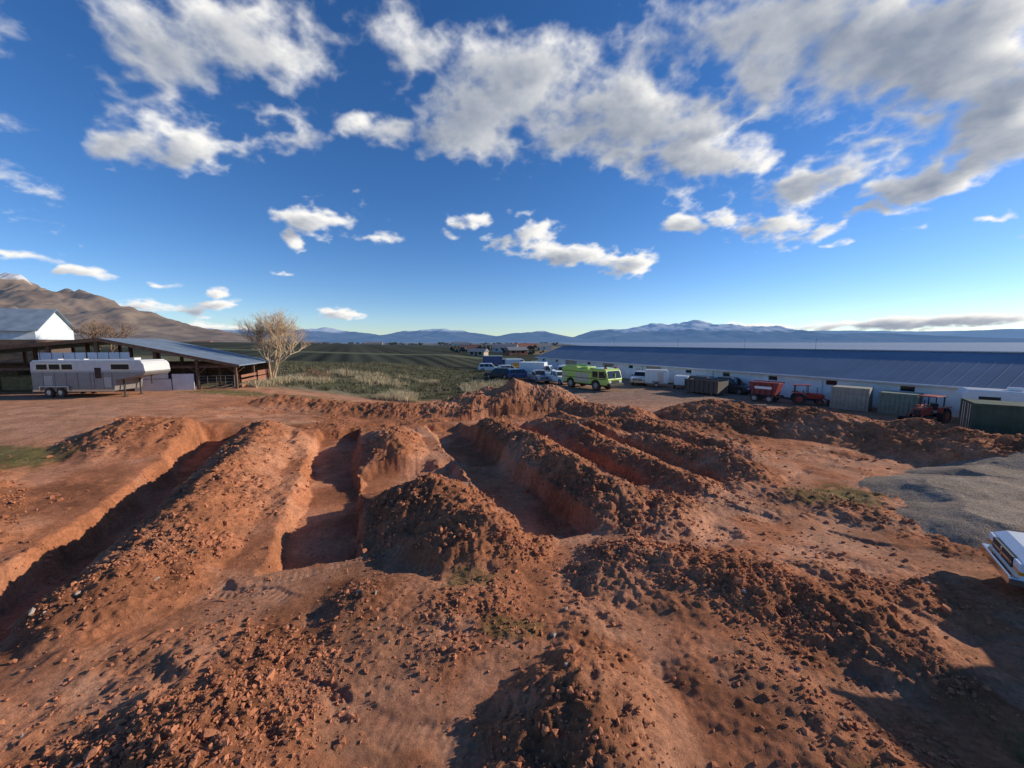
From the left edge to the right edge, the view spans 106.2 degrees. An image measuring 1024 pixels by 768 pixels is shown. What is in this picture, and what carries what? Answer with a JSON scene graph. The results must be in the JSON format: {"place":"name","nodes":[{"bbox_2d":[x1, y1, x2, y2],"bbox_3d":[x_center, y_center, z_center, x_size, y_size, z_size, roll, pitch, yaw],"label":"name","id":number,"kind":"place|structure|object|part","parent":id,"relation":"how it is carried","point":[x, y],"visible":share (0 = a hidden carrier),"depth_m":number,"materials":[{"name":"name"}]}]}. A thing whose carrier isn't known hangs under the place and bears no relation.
{"place":"outdoors","nodes":[
{"label":"outdoors","id":0,"kind":"place"},
{"bbox_2d":[0,273,332,342],"bbox_3d":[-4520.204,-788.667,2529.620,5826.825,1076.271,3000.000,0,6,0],"label":"mountain","id":1,"kind":"structure","parent":0,"point":[19,291],"depth_m":2406.33,"materials":[{"name":"brown stone"}]},
{"bbox_2d":[232,367,509,402],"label":"dry grass","id":2,"kind":"structure","parent":0,"point":[403,396],"depth_m":45.88,"materials":[{"name":"beige plant"}]},
{"bbox_2d":[457,345,479,348],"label":"roof","id":3,"kind":"structure","parent":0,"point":[471,346],"depth_m":202.41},
{"bbox_2d":[0,342,1023,767],"bbox_3d":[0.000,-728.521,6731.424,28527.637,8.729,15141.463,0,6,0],"label":"ground","id":4,"kind":"structure","parent":0,"point":[400,724],"depth_m":9.70,"materials":[{"name":"soil"}]},
{"bbox_2d":[0,308,79,362],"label":"metal barn","id":5,"kind":"structure","parent":4,"relation":"on","point":[22,326],"depth_m":58.41,"materials":[{"name":"white painted metal siding"},{"name":"galvanised steel"}]},
{"bbox_2d":[30,357,170,396],"bbox_3d":[-33.660,-0.613,31.717,8.840,3.120,2.700,0,6,-2],"label":"horse trailer","id":6,"kind":"object","parent":4,"relation":"on","point":[58,377],"visible":1,"depth_m":30.52,"materials":[{"name":"metal"}]},
{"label":"window frames","id":7,"kind":"part","parent":6,"relation":"part of","materials":[{"name":"metal"}]},
{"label":"windows","id":8,"kind":"part","parent":6,"relation":"part of","materials":[{"name":"black glass"}]},
{"bbox_2d":[66,318,139,351],"bbox_3d":[-63.447,-6.450,59.535,8.900,7.617,5.632,-1,6,-9],"label":"bare tree","id":9,"kind":"object","parent":4,"relation":"on","point":[96,330],"visible":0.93,"depth_m":59.78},
{"bbox_2d":[0,338,272,390],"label":"open barn","id":10,"kind":"structure","parent":4,"relation":"on","point":[211,364],"depth_m":35.98,"materials":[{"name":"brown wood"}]},
{"bbox_2d":[38,352,129,359],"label":"white doors","id":11,"kind":"structure","parent":10,"relation":"in","point":[91,355],"depth_m":33.50,"materials":[{"name":"white metal"}]},
{"bbox_2d":[232,308,313,379],"bbox_3d":[-26.964,-4.508,43.493,7.605,8.613,7.620,0,6,0],"label":"bare tree","id":12,"kind":"object","parent":4,"relation":"on","point":[277,330],"visible":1,"depth_m":42.78,"materials":[{"name":"beige plant"}]},
{"bbox_2d":[302,367,316,376],"bbox_3d":[-24.062,-1.125,45.555,2.001,1.713,2.370,-5,8,-41],"label":"shrub","id":13,"kind":"object","parent":4,"relation":"on","point":[312,373],"visible":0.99,"depth_m":45.78,"materials":[{"name":"plant"}]},
{"bbox_2d":[315,369,329,379],"bbox_3d":[-22.810,-1.051,46.852,1.838,1.507,2.225,0,6,0],"label":"shrub","id":14,"kind":"object","parent":4,"relation":"on","point":[323,374],"visible":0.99,"depth_m":46.54,"materials":[{"name":"plant"}]},
{"bbox_2d":[315,364,447,376],"bbox_3d":[-18.540,-2.206,62.729,0.100,2.702,33.146,2,7,19],"label":"wire fence","id":15,"kind":"object","parent":4,"relation":"on","point":[383,371],"visible":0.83,"depth_m":59.38,"materials":[{"name":"brown wood"}]},
{"bbox_2d":[271,360,518,399],"bbox_3d":[-29.032,-1.960,60.915,64.257,2.868,44.213,0,6,0],"label":"sage brush","id":16,"kind":"object","parent":4,"relation":"on","point":[295,369],"visible":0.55,"depth_m":58.83,"materials":[{"name":"green plant"}]},
{"bbox_2d":[299,342,558,354],"bbox_3d":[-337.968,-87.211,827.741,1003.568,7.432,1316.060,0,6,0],"label":"distant trees","id":17,"kind":"object","parent":4,"relation":"on","point":[531,348],"visible":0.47,"depth_m":229.51,"materials":[{"name":"green plant"}]},
{"bbox_2d":[468,352,487,356],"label":"walls","id":18,"kind":"structure","parent":4,"relation":"on","point":[483,354],"depth_m":157.38,"materials":[{"name":"white paint"}]},
{"bbox_2d":[467,348,488,351],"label":"roof","id":19,"kind":"structure","parent":18,"relation":"on","point":[478,350],"depth_m":158.11,"materials":[{"name":"grey metal"}]},
{"bbox_2d":[9,411,959,767],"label":"stones","id":20,"kind":"object","parent":4,"relation":"on","point":[31,611],"visible":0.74,"depth_m":8.04,"materials":[{"name":"brown stone"}]},
{"bbox_2d":[478,363,496,371],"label":"parked car","id":21,"kind":"object","parent":4,"relation":"on","point":[482,367],"visible":0.48,"depth_m":77.22,"materials":[{"name":"white paint"}]},
{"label":"side windows","id":22,"kind":"part","parent":21,"relation":"part of","materials":[{"name":"black glass"}]},
{"bbox_2d":[483,356,504,365],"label":"box truck","id":23,"kind":"object","parent":4,"relation":"on","point":[496,360],"visible":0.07,"depth_m":88.83,"materials":[{"name":"blue paint"}]},
{"bbox_2d":[484,368,510,378],"bbox_3d":[-2.195,-1.823,64.177,4.810,1.749,1.940,2,7,20],"label":"parked car","id":24,"kind":"object","parent":4,"relation":"on","point":[498,372],"visible":0.68,"depth_m":63.31,"materials":[{"name":"paint"}]},
{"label":"side windows","id":25,"kind":"part","parent":24,"relation":"part of","materials":[{"name":"black glass"}]},
{"bbox_2d":[492,348,502,352],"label":"walls","id":26,"kind":"structure","parent":4,"relation":"on","point":[499,350],"depth_m":226.04,"materials":[{"name":"grey"}]},
{"bbox_2d":[492,344,517,347],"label":"roof","id":27,"kind":"structure","parent":26,"relation":"on","point":[502,345],"depth_m":227.17,"materials":[{"name":"grey metal"}]},
{"bbox_2d":[497,365,516,368],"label":"parked car","id":28,"kind":"object","parent":4,"relation":"on","point":[507,366],"visible":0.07,"depth_m":71.19,"materials":[{"name":"silver metal"}]},
{"bbox_2d":[0,412,1023,767],"bbox_3d":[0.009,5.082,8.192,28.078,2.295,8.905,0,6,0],"label":"dirt clods","id":29,"kind":"object","parent":4,"relation":"on","point":[194,718],"visible":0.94,"depth_m":6.82,"materials":[{"name":"brown soil"}]},
{"bbox_2d":[0,382,1023,595],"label":"dirt clods","id":30,"kind":"object","parent":4,"relation":"on","point":[218,546],"visible":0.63,"depth_m":14.27,"materials":[{"name":"brown soil"}]},
{"bbox_2d":[1,389,1022,765],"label":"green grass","id":31,"kind":"structure","parent":4,"relation":"on","point":[497,573],"depth_m":15.22,"materials":[{"name":"green plant"}]},
{"bbox_2d":[505,359,524,364],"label":"delivery van","id":32,"kind":"object","parent":4,"relation":"on","point":[508,361],"visible":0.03,"depth_m":84.81,"materials":[{"name":"white paint"}]},
{"bbox_2d":[505,350,527,354],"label":"walls","id":33,"kind":"structure","parent":4,"relation":"on","point":[508,352],"depth_m":176.94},
{"bbox_2d":[504,347,527,349],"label":"roof","id":34,"kind":"structure","parent":33,"relation":"on","point":[515,348],"depth_m":177.63,"materials":[{"name":"grey metal"}]},
{"bbox_2d":[513,343,538,346],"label":"roof","id":35,"kind":"structure","parent":33,"relation":"on","point":[524,344],"depth_m":257.13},
{"bbox_2d":[506,368,528,378],"bbox_3d":[1.495,-1.595,62.191,4.810,1.749,1.940,-1,6,-10],"label":"parked car","id":36,"kind":"object","parent":4,"relation":"on","point":[516,373],"visible":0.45,"depth_m":61.24,"materials":[{"name":"blue paint"}]},
{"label":"side windows","id":37,"kind":"part","parent":36,"relation":"part of","materials":[{"name":"black glass"}]},
{"bbox_2d":[511,361,537,367],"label":"flatbed truck","id":38,"kind":"object","parent":4,"relation":"on","point":[515,365],"visible":0.09,"depth_m":80.42,"materials":[{"name":"yellow paint"}]},
{"bbox_2d":[519,362,555,372],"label":"box truck","id":39,"kind":"object","parent":4,"relation":"on","point":[529,367],"visible":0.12,"depth_m":65.24,"materials":[{"name":"white paint"}]},
{"bbox_2d":[527,369,550,383],"bbox_3d":[3.988,-1.219,58.253,2.360,1.899,5.810,-2,6,-15],"label":"pickup truck","id":40,"kind":"object","parent":4,"relation":"on","point":[536,376],"visible":0.96,"depth_m":56.87,"materials":[{"name":"silver metal"}]},
{"bbox_2d":[539,346,551,349],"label":"walls","id":41,"kind":"structure","parent":4,"relation":"on","point":[546,347],"depth_m":294.94,"materials":[{"name":"white paint"}]},
{"bbox_2d":[538,343,551,345],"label":"roof","id":42,"kind":"structure","parent":41,"relation":"on","point":[544,344],"depth_m":296.99,"materials":[{"name":"grey metal"}]},
{"bbox_2d":[542,368,565,384],"bbox_3d":[6.577,-1.108,56.248,2.360,2.099,5.810,-4,7,-30],"label":"pickup truck","id":43,"kind":"object","parent":4,"relation":"on","point":[556,376],"visible":0.58,"depth_m":55.21,"materials":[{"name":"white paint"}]},
{"bbox_2d":[562,364,623,390],"bbox_3d":[10.305,-1.036,49.840,3.300,3.248,8.150,-5,8,-37],"label":"fire truck","id":44,"kind":"object","parent":4,"relation":"on","point":[598,378],"visible":1,"depth_m":48.22,"materials":[{"name":"paint"}]},
{"label":"cab windows","id":45,"kind":"part","parent":44,"relation":"part of","materials":[{"name":"black glass"}]},
{"bbox_2d":[630,368,645,385],"bbox_3d":[18.622,-1.036,55.250,2.360,2.099,5.810,4,7,30],"label":"pickup truck","id":46,"kind":"object","parent":4,"relation":"on","point":[638,376],"visible":0.66,"depth_m":53.31,"materials":[{"name":"white paint"}]},
{"bbox_2d":[645,369,672,387],"bbox_3d":[20.125,-0.782,52.029,4.017,2.300,2.680,2,7,20],"label":"cargo trailer","id":47,"kind":"object","parent":4,"relation":"on","point":[656,377],"visible":0.98,"depth_m":51.17,"materials":[{"name":"white paint"}]},
{"bbox_3d":[19.690,-0.846,50.991,0.700,1.350,0.017,2,7,20],"label":"side door","id":48,"kind":"part","parent":47,"relation":"part of","materials":[{"name":"metal"}]},
{"bbox_2d":[673,375,689,387],"bbox_3d":[22.479,-0.327,50.745,2.080,1.700,3.717,4,7,30],"label":"cargo trailer","id":49,"kind":"object","parent":4,"relation":"on","point":[679,380],"visible":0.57,"depth_m":49.27,"materials":[{"name":"white paint"}]},
{"bbox_2d":[688,375,715,378],"bbox_3d":[24.398,-0.062,48.079,1.940,1.749,4.810,-4,7,-30],"label":"parked car","id":50,"kind":"object","parent":4,"relation":"on","point":[700,376],"visible":0.02,"depth_m":48.03,"materials":[{"name":"paint"}]},
{"bbox_2d":[684,378,728,394],"bbox_3d":[22.600,0.290,44.894,2.340,1.680,4.000,-4,8,-35],"label":"dumpster","id":51,"kind":"object","parent":4,"relation":"on","point":[709,386],"visible":1,"depth_m":43.93,"materials":[{"name":"metal"}]},
{"bbox_2d":[716,376,750,394],"bbox_3d":[26.198,0.149,45.486,1.940,1.849,4.310,-4,7,-30],"label":"off road car","id":52,"kind":"object","parent":4,"relation":"on","point":[738,385],"visible":0.57,"depth_m":44.69,"materials":[{"name":"paint"}]},
{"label":"side windows","id":53,"kind":"part","parent":52,"relation":"part of","materials":[{"name":"black glass"}]},
{"bbox_2d":[748,380,791,402],"bbox_3d":[26.095,0.804,38.762,2.080,2.019,3.719,-5,8,-40],"label":"feed wagon","id":54,"kind":"object","parent":4,"relation":"on","point":[768,391],"visible":1,"depth_m":38.53,"materials":[{"name":"red paint"}]},
{"bbox_2d":[534,345,1023,416],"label":"long barn","id":55,"kind":"structure","parent":4,"relation":"on","point":[946,373],"depth_m":40.58,"materials":[{"name":"blue metal"}]},
{"bbox_2d":[566,360,660,368],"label":"sliding doors","id":56,"kind":"structure","parent":55,"relation":"in","point":[567,362],"depth_m":69.01,"materials":[{"name":"white metal"}]},
{"bbox_2d":[543,359,914,391],"bbox_3d":[24.631,-1.763,53.497,0.040,0.410,79.310,-3,7,-26],"label":"window glass","id":57,"kind":"structure","parent":55,"relation":"in","point":[903,388],"depth_m":38.70,"materials":[{"name":"glass"}]},
{"bbox_2d":[790,384,829,405],"bbox_3d":[28.914,1.061,37.035,3.294,1.934,1.536,4,7,30],"label":"tractor","id":58,"kind":"object","parent":4,"relation":"on","point":[797,397],"visible":0.99,"depth_m":36.88,"materials":[{"name":"red paint"}]},
{"bbox_2d":[829,385,873,411],"bbox_3d":[30.495,1.242,34.591,2.000,2.000,2.620,-5,8,-40],"label":"storage container","id":59,"kind":"object","parent":4,"relation":"on","point":[854,398],"visible":1,"depth_m":33.97,"materials":[{"name":"metal"}]},
{"bbox_2d":[877,390,923,415],"bbox_3d":[32.473,1.601,32.201,2.000,1.800,2.320,-4,8,-35],"label":"storage container","id":60,"kind":"object","parent":4,"relation":"on","point":[897,403],"visible":0.87,"depth_m":31.69,"materials":[{"name":"metal"}]},
{"bbox_2d":[898,394,951,423],"bbox_3d":[30.608,1.916,28.558,3.500,2.054,1.632,-2,7,-20],"label":"tractor","id":61,"kind":"object","parent":4,"relation":"on","point":[943,414],"visible":0.87,"depth_m":28.30,"materials":[{"name":"red metal"}]},
{"bbox_2d":[858,452,1023,548],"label":"gravel pile","id":62,"kind":"object","parent":4,"relation":"on","point":[972,503],"visible":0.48,"depth_m":14.12,"materials":[{"name":"grey gravel"}]},
{"bbox_2d":[954,387,1023,413],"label":"camper trailer","id":63,"kind":"object","parent":4,"relation":"on","point":[1014,394],"visible":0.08,"depth_m":27.00,"materials":[{"name":"white paint"}]},
{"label":"windows","id":64,"kind":"part","parent":63,"relation":"part of","materials":[{"name":"black glass"}]},
{"bbox_2d":[958,398,1023,434],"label":"shipping container","id":65,"kind":"object","parent":4,"relation":"on","point":[996,416],"visible":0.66,"depth_m":21.35,"materials":[{"name":"metal"}]},
{"bbox_2d":[980,530,1023,587],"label":"pickup truck","id":66,"kind":"object","parent":4,"relation":"on","point":[1003,552],"visible":1,"depth_m":9.38,"materials":[{"name":"white paint"}]},
{"bbox_2d":[0,0,1023,330],"bbox_3d":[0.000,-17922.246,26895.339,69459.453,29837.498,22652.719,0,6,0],"label":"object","id":67,"kind":"structure","parent":0,"point":[968,54],"depth_m":27374.00,"materials":[{"name":"white"}]},
{"bbox_2d":[208,320,1023,342],"bbox_3d":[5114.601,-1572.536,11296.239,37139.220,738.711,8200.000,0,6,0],"label":"mountain range","id":68,"kind":"structure","parent":0,"point":[695,331],"depth_m":9628.94,"materials":[{"name":"blue stone"}]},
{"bbox_2d":[813,329,1023,337],"bbox_3d":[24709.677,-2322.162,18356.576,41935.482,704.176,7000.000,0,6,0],"label":"mountain range","id":69,"kind":"structure","parent":0,"point":[1006,333],"depth_m":18140.66,"materials":[{"name":"blue stone"}]}
]}

